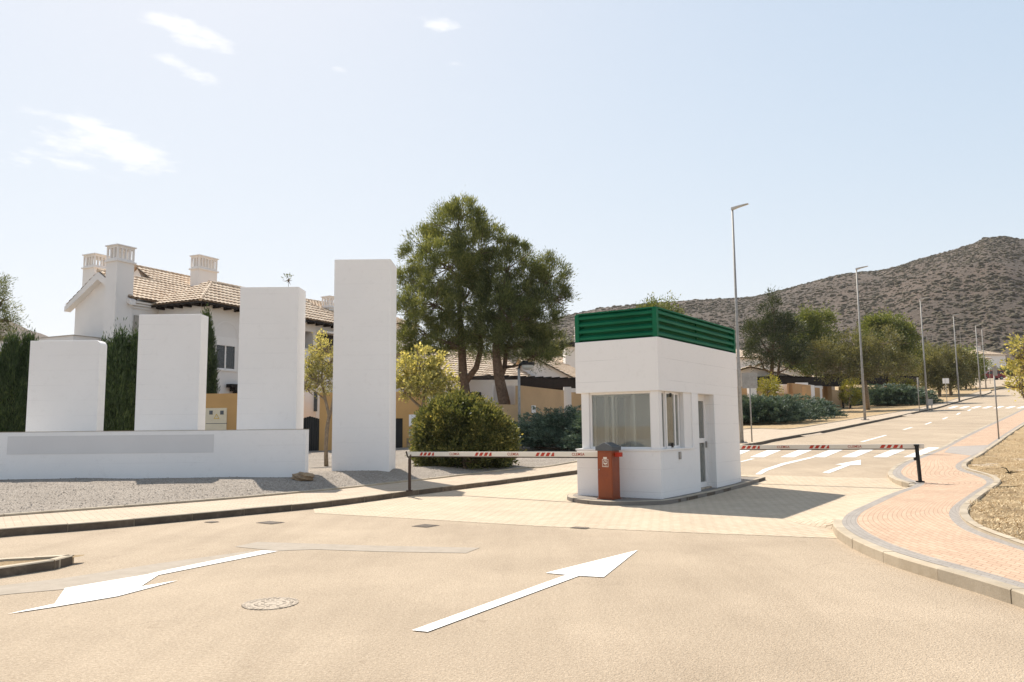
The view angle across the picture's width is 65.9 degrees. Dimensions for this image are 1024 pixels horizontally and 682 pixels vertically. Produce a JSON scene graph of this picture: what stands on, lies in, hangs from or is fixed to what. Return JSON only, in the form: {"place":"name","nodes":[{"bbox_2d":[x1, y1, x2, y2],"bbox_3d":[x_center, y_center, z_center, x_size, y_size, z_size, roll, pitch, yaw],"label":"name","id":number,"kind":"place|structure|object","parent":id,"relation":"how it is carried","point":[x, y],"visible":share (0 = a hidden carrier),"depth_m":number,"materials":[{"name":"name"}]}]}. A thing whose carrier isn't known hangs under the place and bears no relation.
{"place":"outdoors","nodes":[
{"label":"outdoors","id":0,"kind":"place"},
{"bbox_2d":[0,318,47,340],"bbox_3d":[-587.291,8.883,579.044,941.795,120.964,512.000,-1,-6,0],"label":"hill","id":1,"kind":"structure","parent":0,"point":[36,334],"depth_m":589.03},
{"bbox_2d":[0,446,581,513],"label":"gravel bed","id":2,"kind":"object","parent":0,"point":[317,468],"visible":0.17,"depth_m":18.94,"materials":[{"name":"grey gravel"}]},
{"bbox_2d":[0,326,28,431],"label":"cypress","id":3,"kind":"object","parent":2,"relation":"on","point":[11,418],"visible":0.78,"depth_m":24.73,"materials":[{"name":"green plant"}]},
{"bbox_2d":[12,320,38,428],"bbox_3d":[-15.642,2.001,25.367,1.358,5.442,1.331,3,-7,-28],"label":"cypress","id":4,"kind":"object","parent":2,"relation":"on","point":[27,340],"visible":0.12,"depth_m":25.32,"materials":[{"name":"green plant"}]},
{"bbox_2d":[103,318,135,430],"bbox_3d":[-12.567,1.933,25.173,1.342,5.526,1.374,-1,-6,0],"label":"cypress","id":5,"kind":"object","parent":2,"relation":"on","point":[116,376],"visible":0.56,"depth_m":24.91,"materials":[{"name":"green plant"}]},
{"bbox_2d":[110,321,138,430],"bbox_3d":[-12.254,1.990,25.432,1.449,5.418,1.476,-1,-6,0],"label":"cypress","id":6,"kind":"object","parent":2,"relation":"on","point":[132,347],"visible":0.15,"depth_m":25.23,"materials":[{"name":"green plant"}]},
{"bbox_2d":[0,429,308,479],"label":"garden wall","id":7,"kind":"structure","parent":2,"relation":"on","point":[165,454],"depth_m":20.61,"materials":[{"name":"paint"}]},
{"bbox_2d":[25,340,106,431],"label":"monument slab","id":8,"kind":"structure","parent":7,"relation":"on","point":[66,384],"depth_m":22.52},
{"bbox_2d":[134,314,208,430],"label":"monument slab","id":9,"kind":"structure","parent":7,"relation":"on","point":[171,379],"depth_m":22.56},
{"bbox_2d":[236,287,305,429],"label":"monument slab","id":10,"kind":"structure","parent":7,"relation":"on","point":[271,364],"depth_m":22.61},
{"bbox_2d":[200,299,219,393],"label":"cypress","id":11,"kind":"object","parent":2,"relation":"on","point":[212,384],"visible":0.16,"depth_m":42.00,"materials":[{"name":"green plant"}]},
{"bbox_2d":[291,472,314,480],"bbox_3d":[-5.302,3.460,20.084,0.526,0.287,0.503,4,-8,-36],"label":"rock","id":12,"kind":"object","parent":2,"relation":"on","point":[302,476],"visible":0.91,"depth_m":19.93,"materials":[{"name":"beige stone"}]},
{"bbox_2d":[304,328,332,465],"bbox_3d":[-6.851,2.120,29.563,2.829,5.191,2.106,-1,-6,0],"label":"tree","id":13,"kind":"object","parent":2,"relation":"on","point":[311,373],"visible":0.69,"depth_m":29.43,"materials":[{"name":"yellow plant"}]},
{"bbox_2d":[332,259,396,471],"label":"monument slab","id":14,"kind":"structure","parent":2,"relation":"on","point":[364,390],"depth_m":23.49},
{"bbox_2d":[392,193,518,395],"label":"pine tree","id":15,"kind":"object","parent":2,"relation":"on","point":[455,249],"visible":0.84,"depth_m":42.38,"materials":[{"name":"green plant"}]},
{"bbox_2d":[405,385,524,468],"bbox_3d":[-1.579,3.150,26.821,4.176,3.302,3.845,-1,-6,0],"label":"round shrub","id":16,"kind":"object","parent":2,"relation":"on","point":[447,423],"visible":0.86,"depth_m":25.89,"materials":[{"name":"green plant"}]},
{"bbox_2d":[518,360,533,423],"bbox_3d":[0.751,3.009,38.417,0.724,4.150,0.680,-6,-8,40],"label":"garden lamp","id":17,"kind":"object","parent":2,"relation":"on","point":[526,365],"visible":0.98,"depth_m":38.38,"materials":[{"name":"black metal"}]},
{"bbox_2d":[511,404,581,450],"bbox_3d":[2.586,3.691,34.147,7.062,2.156,4.349,-5,-8,38],"label":"juniper","id":18,"kind":"object","parent":2,"relation":"on","point":[557,428],"visible":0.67,"depth_m":33.83,"materials":[{"name":"green plant"}]},
{"bbox_2d":[0,390,989,527],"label":"sidewalk","id":19,"kind":"structure","parent":0,"point":[152,510],"depth_m":17.41,"materials":[{"name":"concrete"}]},
{"bbox_2d":[731,203,747,442],"bbox_3d":[10.175,-0.829,34.861,0.985,10.564,0.511,-3,-7,19],"label":"street lamp","id":20,"kind":"object","parent":19,"relation":"on","point":[738,362],"visible":0.86,"depth_m":34.80,"materials":[{"name":"metal"}]},
{"bbox_2d":[742,373,757,441],"bbox_3d":[10.563,2.933,34.967,0.660,3.036,0.097,-1,-6,7],"label":"road sign","id":21,"kind":"object","parent":19,"relation":"on","point":[749,380],"visible":1,"depth_m":35.04,"materials":[{"name":"grey metal"}]},
{"bbox_2d":[855,266,868,419],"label":"street lamp","id":22,"kind":"object","parent":19,"relation":"on","point":[863,393],"visible":1,"depth_m":52.42,"materials":[{"name":"metal"}]},
{"bbox_2d":[920,297,930,408],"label":"street lamp","id":23,"kind":"object","parent":19,"relation":"on","point":[926,393],"visible":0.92,"depth_m":69.61,"materials":[{"name":"metal"}]},
{"bbox_2d":[0,376,1023,681],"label":"road","id":24,"kind":"structure","parent":0,"point":[670,606],"depth_m":7.01,"materials":[{"name":"beige asphalt"}]},
{"bbox_2d":[0,555,73,577],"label":"kerb","id":25,"kind":"structure","parent":24,"relation":"on","point":[52,562],"depth_m":9.11,"materials":[{"name":"concrete"}]},
{"bbox_2d":[0,555,83,565],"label":"traffic island","id":26,"kind":"structure","parent":24,"relation":"on","point":[2,563],"depth_m":9.26,"materials":[{"name":"concrete"}]},
{"bbox_2d":[0,551,255,594],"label":"asphalt repair","id":27,"kind":"structure","parent":24,"relation":"on","point":[53,584],"depth_m":8.65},
{"bbox_2d":[13,550,275,612],"bbox_3d":[-3.905,2.585,8.709,0.843,0.001,3.693,-3,-7,18],"label":"road arrow","id":28,"kind":"object","parent":24,"relation":"on","point":[93,591],"visible":1,"depth_m":8.07,"materials":[{"name":"paint"}]},
{"bbox_2d":[241,597,298,609],"bbox_3d":[-2.224,2.424,7.269,0.503,0.032,0.502,-1,-6,0],"label":"manhole cover","id":29,"kind":"object","parent":24,"relation":"on","point":[270,603],"visible":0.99,"depth_m":7.26,"materials":[{"name":"metal"}]},
{"bbox_2d":[235,542,477,552],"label":"asphalt repair","id":30,"kind":"structure","parent":24,"relation":"on","point":[276,546],"depth_m":10.59,"materials":[{"name":"beige asphalt"}]},
{"bbox_2d":[0,390,990,536],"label":"kerb","id":31,"kind":"structure","parent":24,"relation":"on","point":[74,526],"depth_m":15.27,"materials":[{"name":"concrete"}]},
{"bbox_2d":[413,550,636,631],"bbox_3d":[0.434,2.485,8.187,0.650,0.001,4.591,-5,-8,37],"label":"road arrow","id":32,"kind":"object","parent":24,"relation":"on","point":[603,567],"visible":1,"depth_m":8.25,"materials":[{"name":"paint"}]},
{"bbox_2d":[314,474,905,537],"bbox_3d":[3.164,3.449,17.953,10.325,0.145,12.268,-4,-7,31],"label":"paver apron","id":33,"kind":"object","parent":24,"relation":"on","point":[771,505],"visible":0.61,"depth_m":15.50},
{"bbox_2d":[406,451,412,491],"bbox_3d":[-2.400,3.031,18.383,0.177,0.925,0.151,-1,-6,0],"label":"support post","id":34,"kind":"object","parent":33,"relation":"on","point":[409,475],"visible":1,"depth_m":18.35,"materials":[{"name":"brown metal"}]},
{"bbox_2d":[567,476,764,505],"bbox_3d":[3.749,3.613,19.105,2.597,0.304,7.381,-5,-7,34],"label":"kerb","id":35,"kind":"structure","parent":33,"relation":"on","point":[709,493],"depth_m":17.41,"materials":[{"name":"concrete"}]},
{"bbox_2d":[567,477,765,505],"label":"curb","id":36,"kind":"structure","parent":33,"relation":"on","point":[664,502],"depth_m":16.41,"materials":[{"name":"grey concrete"}]},
{"bbox_2d":[407,442,622,499],"bbox_3d":[-0.256,2.910,18.175,6.258,1.169,0.410,-5,-8,35],"label":"boom barrier","id":37,"kind":"object","parent":36,"relation":"on","point":[607,454],"visible":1,"depth_m":16.53,"materials":[{"name":"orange metal"}]},
{"bbox_2d":[598,453,611,496],"bbox_3d":[1.929,2.776,16.398,0.310,0.910,0.012,-5,-7,34],"label":"cabinet door","id":38,"kind":"structure","parent":37,"relation":"in","point":[604,459],"depth_m":16.40,"materials":[{"name":"orange metal"}]},
{"bbox_2d":[575,306,740,498],"bbox_3d":[3.681,1.543,19.164,2.052,4.033,5.103,-5,-7,34],"label":"gate booth","id":39,"kind":"object","parent":36,"relation":"on","point":[656,389],"visible":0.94,"depth_m":17.57,"materials":[{"name":"paint"}]},
{"bbox_2d":[593,395,605,446],"bbox_3d":[1.926,1.830,18.086,0.050,1.225,0.935,-5,-7,34],"label":"curtain","id":40,"kind":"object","parent":39,"relation":"in","point":[599,402],"depth_m":18.22,"materials":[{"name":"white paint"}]},
{"bbox_2d":[605,395,626,446],"bbox_3d":[2.488,1.904,18.822,0.050,1.225,0.980,-5,-7,34],"label":"curtain","id":41,"kind":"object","parent":39,"relation":"in","point":[619,400],"depth_m":18.87,"materials":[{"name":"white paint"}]},
{"bbox_2d":[590,391,651,448],"bbox_3d":[2.362,1.721,17.122,1.482,1.225,0.050,-5,-7,34],"label":"window","id":42,"kind":"structure","parent":39,"relation":"in","point":[637,392],"depth_m":17.32,"materials":[{"name":"white paint"}]},
{"bbox_2d":[661,391,665,448],"bbox_3d":[3.186,1.684,16.859,0.050,1.225,0.305,-5,-7,34],"label":"window","id":43,"kind":"structure","parent":39,"relation":"in","point":[662,392],"depth_m":16.94,"materials":[{"name":"white paint"}]},
{"bbox_2d":[664,391,675,448],"bbox_3d":[3.431,1.715,17.165,0.050,1.225,0.520,-5,-7,34],"label":"window","id":44,"kind":"structure","parent":39,"relation":"in","point":[669,402],"depth_m":17.18,"materials":[{"name":"white paint"}]},
{"bbox_2d":[675,392,679,447],"bbox_3d":[3.586,1.748,17.481,0.050,1.225,0.500,-5,-7,34],"label":"window","id":45,"kind":"structure","parent":39,"relation":"in","point":[676,394],"depth_m":17.63,"materials":[{"name":"white paint"}]},
{"bbox_2d":[698,395,707,486],"bbox_3d":[4.444,2.394,18.835,0.090,2.235,1.035,-5,-7,34],"label":"door","id":46,"kind":"structure","parent":39,"relation":"in","point":[701,398],"depth_m":19.12,"materials":[{"name":"white paint"}]},
{"bbox_2d":[740,444,923,449],"bbox_3d":[7.656,2.977,20.159,5.171,1.169,0.400,-5,-7,34],"label":"boom barrier","id":47,"kind":"object","parent":36,"relation":"on","point":[842,447],"visible":0.48,"depth_m":19.80,"materials":[{"name":"white metal"}]},
{"bbox_2d":[789,487,908,528],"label":"kerb ramp","id":48,"kind":"structure","parent":33,"relation":"on","point":[824,516],"depth_m":14.02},
{"bbox_2d":[756,456,817,473],"bbox_3d":[8.893,3.982,25.565,0.452,0.306,6.499,-5,-8,36],"label":"lane line","id":49,"kind":"object","parent":24,"relation":"on","point":[767,469],"visible":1,"depth_m":25.22,"materials":[{"name":"paint"}]},
{"bbox_2d":[823,460,860,472],"bbox_3d":[10.196,3.852,24.347,0.725,0.207,4.332,-6,-8,42],"label":"road arrow","id":50,"kind":"object","parent":24,"relation":"on","point":[857,462],"visible":1,"depth_m":24.64,"materials":[{"name":"paint"}]},
{"bbox_2d":[833,519,1023,608],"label":"kerb","id":51,"kind":"structure","parent":24,"relation":"on","point":[1000,591],"depth_m":8.11,"materials":[{"name":"concrete"}]},
{"bbox_2d":[888,408,1023,487],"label":"kerb","id":52,"kind":"structure","parent":24,"relation":"on","point":[897,481],"depth_m":22.27,"materials":[{"name":"concrete"}]},
{"bbox_2d":[953,314,961,401],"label":"street lamp","id":53,"kind":"object","parent":24,"relation":"on","point":[956,362],"visible":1,"depth_m":86.67,"materials":[{"name":"metal"}]},
{"bbox_2d":[981,370,1005,379],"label":"parked car","id":54,"kind":"object","parent":24,"relation":"on","point":[999,376],"visible":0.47,"depth_m":146.15,"materials":[{"name":"red metal"}]},
{"bbox_2d":[0,0,1023,348],"label":"sky","id":55,"kind":"structure","parent":0,"point":[268,140],"materials":[{"name":"blue"}]},
{"bbox_2d":[502,237,1023,373],"bbox_3d":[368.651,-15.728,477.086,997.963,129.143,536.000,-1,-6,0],"label":"hill","id":56,"kind":"structure","parent":0,"point":[915,314],"depth_m":396.01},
{"bbox_2d":[508,236,1023,376],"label":"hill scrub","id":57,"kind":"object","parent":56,"relation":"on","point":[940,315],"visible":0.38,"depth_m":404.50,"materials":[{"name":"green plant"}]},
{"bbox_2d":[743,383,1017,428],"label":"dry garden","id":58,"kind":"object","parent":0,"point":[855,411],"visible":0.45,"depth_m":66.07,"materials":[{"name":"soil"}]},
{"bbox_2d":[737,365,792,391],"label":"villa","id":59,"kind":"object","parent":58,"relation":"on","point":[753,369],"visible":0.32,"depth_m":77.91,"materials":[{"name":"ceramic"}]},
{"bbox_2d":[755,372,783,395],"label":"topiary","id":60,"kind":"object","parent":58,"relation":"on","point":[773,386],"visible":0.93,"depth_m":56.67,"materials":[{"name":"green plant"}]},
{"bbox_2d":[738,285,812,391],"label":"pine tree","id":61,"kind":"object","parent":58,"relation":"on","point":[776,337],"visible":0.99,"depth_m":73.89,"materials":[{"name":"green plant"}]},
{"bbox_2d":[738,393,849,423],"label":"juniper","id":62,"kind":"object","parent":58,"relation":"on","point":[787,408],"visible":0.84,"depth_m":51.09,"materials":[{"name":"green plant"}]},
{"bbox_2d":[789,383,810,394],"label":"boundary wall","id":63,"kind":"structure","parent":58,"relation":"on","point":[794,388],"depth_m":64.35,"materials":[{"name":"beige paint"}]},
{"bbox_2d":[757,375,843,407],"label":"pergola","id":64,"kind":"object","parent":58,"relation":"on","point":[796,379],"visible":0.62,"depth_m":76.73,"materials":[{"name":"brown wood"}]},
{"bbox_2d":[780,300,843,376],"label":"broadleaf tree","id":65,"kind":"object","parent":58,"relation":"on","point":[814,319],"visible":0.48,"depth_m":83.75,"materials":[{"name":"green plant"}]},
{"bbox_2d":[823,386,831,405],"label":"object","id":66,"kind":"structure","parent":58,"relation":"on","point":[827,392],"depth_m":80.56,"materials":[{"name":"brown wood"}]},
{"bbox_2d":[832,390,841,406],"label":"boundary wall","id":67,"kind":"structure","parent":58,"relation":"on","point":[836,400],"depth_m":83.03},
{"bbox_2d":[835,377,861,408],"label":"topiary","id":68,"kind":"object","parent":58,"relation":"on","point":[845,395],"visible":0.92,"depth_m":77.58,"materials":[{"name":"green plant"}]},
{"bbox_2d":[804,320,923,409],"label":"broadleaf tree","id":69,"kind":"object","parent":58,"relation":"on","point":[842,357],"visible":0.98,"depth_m":70.74,"materials":[{"name":"green plant"}]},
{"bbox_2d":[825,373,918,399],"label":"pergola","id":70,"kind":"object","parent":58,"relation":"on","point":[879,381],"visible":0.19,"depth_m":91.92,"materials":[{"name":"brown wood"}]},
{"bbox_2d":[852,304,929,382],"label":"broadleaf tree","id":71,"kind":"object","parent":58,"relation":"on","point":[869,321],"visible":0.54,"depth_m":91.36,"materials":[{"name":"green plant"}]},
{"bbox_2d":[841,383,943,405],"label":"juniper","id":72,"kind":"object","parent":58,"relation":"on","point":[892,395],"visible":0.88,"depth_m":80.99,"materials":[{"name":"green plant"}]},
{"bbox_2d":[886,377,916,387],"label":"round shrub","id":73,"kind":"object","parent":58,"relation":"on","point":[910,381],"visible":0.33,"depth_m":89.36,"materials":[{"name":"green plant"}]},
{"bbox_2d":[911,340,981,395],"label":"broadleaf tree","id":74,"kind":"object","parent":58,"relation":"on","point":[939,368],"visible":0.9,"depth_m":105.03,"materials":[{"name":"green plant"}]},
{"bbox_2d":[835,383,978,393],"bbox_3d":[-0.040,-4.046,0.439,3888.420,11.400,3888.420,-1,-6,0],"label":"ground","id":75,"kind":"structure","parent":0,"point":[944,392],"depth_m":126.17,"materials":[{"name":"soil"}]},
{"bbox_2d":[0,274,27,340],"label":"pine tree","id":76,"kind":"object","parent":75,"relation":"on","point":[4,283],"visible":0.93,"depth_m":46.63,"materials":[{"name":"green plant"}]},
{"bbox_2d":[0,243,333,393],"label":"villa","id":77,"kind":"object","parent":75,"relation":"on","point":[119,283],"visible":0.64,"depth_m":45.80,"materials":[{"name":"paint"}]},
{"bbox_2d":[214,321,238,371],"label":"window","id":78,"kind":"structure","parent":77,"relation":"in","point":[226,347],"depth_m":46.05,"materials":[{"name":"white paint"}]},
{"bbox_2d":[304,373,321,418],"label":"outbuilding","id":79,"kind":"structure","parent":75,"relation":"on","point":[311,405],"depth_m":41.41,"materials":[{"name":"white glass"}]},
{"bbox_2d":[205,392,426,450],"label":"boundary wall","id":80,"kind":"structure","parent":75,"relation":"on","point":[221,412],"depth_m":39.83,"materials":[{"name":"beige paint"}]},
{"bbox_2d":[306,295,410,351],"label":"villa","id":81,"kind":"object","parent":75,"relation":"on","point":[327,303],"visible":0.1,"depth_m":62.62,"materials":[{"name":"ceramic"}]},
{"bbox_2d":[396,342,460,407],"bbox_3d":[-3.286,2.380,29.813,2.972,4.679,2.475,-1,-6,0],"label":"tree","id":82,"kind":"object","parent":75,"relation":"on","point":[422,376],"visible":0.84,"depth_m":29.75,"materials":[{"name":"yellow plant"}]},
{"bbox_2d":[396,348,530,401],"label":"villa","id":83,"kind":"object","parent":75,"relation":"on","point":[486,368],"visible":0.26,"depth_m":56.90,"materials":[{"name":"ceramic"}]},
{"bbox_2d":[0,391,978,516],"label":"garden edging","id":84,"kind":"object","parent":75,"relation":"on","point":[131,505],"visible":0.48,"depth_m":17.71,"materials":[{"name":"concrete"}]},
{"bbox_2d":[469,380,517,401],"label":"outbuilding","id":85,"kind":"structure","parent":75,"relation":"on","point":[482,387],"depth_m":43.99,"materials":[{"name":"white paint"}]},
{"bbox_2d":[477,404,517,431],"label":"boundary wall","id":86,"kind":"structure","parent":75,"relation":"on","point":[512,411],"depth_m":40.46,"materials":[{"name":"beige paint"}]},
{"bbox_2d":[491,383,517,403],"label":"terrace fence","id":87,"kind":"object","parent":75,"relation":"on","point":[511,391],"visible":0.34,"depth_m":42.92,"materials":[{"name":"white paint"}]},
{"bbox_2d":[451,233,581,403],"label":"pine tree","id":88,"kind":"object","parent":75,"relation":"on","point":[519,324],"visible":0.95,"depth_m":41.70,"materials":[{"name":"green plant"}]},
{"bbox_2d":[471,375,575,389],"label":"pergola","id":89,"kind":"object","parent":75,"relation":"on","point":[557,383],"visible":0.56,"depth_m":48.14,"materials":[{"name":"brown wood"}]},
{"bbox_2d":[515,386,563,424],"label":"boundary wall","id":90,"kind":"structure","parent":75,"relation":"on","point":[541,398],"depth_m":42.99,"materials":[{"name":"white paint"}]},
{"bbox_2d":[516,359,575,391],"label":"villa","id":91,"kind":"object","parent":75,"relation":"on","point":[563,370],"visible":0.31,"depth_m":59.97,"materials":[{"name":"ceramic"}]},
{"bbox_2d":[563,387,571,415],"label":"gate pillar","id":92,"kind":"structure","parent":75,"relation":"on","point":[567,396],"depth_m":46.72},
{"bbox_2d":[563,342,574,367],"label":"chimney","id":93,"kind":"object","parent":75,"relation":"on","point":[570,360],"depth_m":80.27,"materials":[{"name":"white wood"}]},
{"bbox_2d":[571,392,581,418],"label":"boundary wall","id":94,"kind":"structure","parent":75,"relation":"on","point":[575,399],"depth_m":47.48,"materials":[{"name":"beige paint"}]},
{"bbox_2d":[635,290,686,314],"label":"broadleaf tree","id":95,"kind":"object","parent":75,"relation":"on","point":[661,305],"visible":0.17,"depth_m":70.42,"materials":[{"name":"green plant"}]},
{"bbox_2d":[736,349,768,367],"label":"villa","id":96,"kind":"object","parent":75,"relation":"on","point":[742,364],"visible":0.09,"depth_m":96.32,"materials":[{"name":"paint"}]},
{"bbox_2d":[754,361,811,376],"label":"villa","id":97,"kind":"object","parent":75,"relation":"on","point":[792,372],"visible":0.12,"depth_m":87.10,"materials":[{"name":"ceramic"}]},
{"bbox_2d":[900,340,953,389],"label":"broadleaf tree","id":98,"kind":"object","parent":75,"relation":"on","point":[928,342],"visible":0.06,"depth_m":111.80,"materials":[{"name":"green plant"}]},
{"bbox_2d":[946,342,991,389],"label":"broadleaf tree","id":99,"kind":"object","parent":75,"relation":"on","point":[981,365],"visible":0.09,"depth_m":125.19,"materials":[{"name":"green plant"}]},
{"bbox_2d":[968,346,1007,368],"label":"villa","id":100,"kind":"object","parent":75,"relation":"on","point":[996,357],"visible":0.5,"depth_m":191.10,"materials":[{"name":"paint"}]},
{"bbox_2d":[981,358,1013,376],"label":"broadleaf tree","id":101,"kind":"object","parent":75,"relation":"on","point":[1000,368],"visible":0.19,"depth_m":164.42,"materials":[{"name":"green plant"}]},
{"bbox_2d":[842,409,1023,587],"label":"sidewalk","id":102,"kind":"structure","parent":0,"point":[923,521],"depth_m":12.03,"materials":[{"name":"beige brick"}]},
{"bbox_2d":[913,444,924,482],"bbox_3d":[9.628,2.899,18.720,0.178,0.890,0.140,-1,-6,0],"label":"support post","id":103,"kind":"object","parent":102,"relation":"on","point":[917,459],"visible":1,"depth_m":18.70,"materials":[{"name":"black metal"}]},
{"bbox_2d":[945,445,988,455],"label":"tactile paving","id":104,"kind":"structure","parent":102,"relation":"on","point":[969,450],"depth_m":27.91,"materials":[{"name":"tile"}]},
{"bbox_2d":[959,424,1023,546],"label":"garden edging","id":105,"kind":"object","parent":102,"relation":"on","point":[967,519],"visible":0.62,"depth_m":14.00,"materials":[{"name":"concrete"}]},
{"bbox_2d":[992,365,999,438],"bbox_3d":[19.954,2.519,32.525,0.300,3.022,0.089,3,-7,-31],"label":"road sign","id":106,"kind":"object","parent":102,"relation":"on","point":[994,367],"visible":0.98,"depth_m":32.55,"materials":[{"name":"grey metal"}]},
{"bbox_2d":[967,426,1023,540],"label":"dry verge","id":107,"kind":"structure","parent":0,"point":[1017,434],"depth_m":18.28,"materials":[{"name":"soil"}]},
{"bbox_2d":[967,438,1023,539],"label":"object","id":108,"kind":"object","parent":107,"relation":"on","point":[990,520],"visible":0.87,"depth_m":13.96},
{"bbox_2d":[993,332,1023,400],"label":"tree","id":109,"kind":"object","parent":107,"relation":"on","point":[1019,358],"visible":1,"depth_m":21.05,"materials":[{"name":"yellow plant"}]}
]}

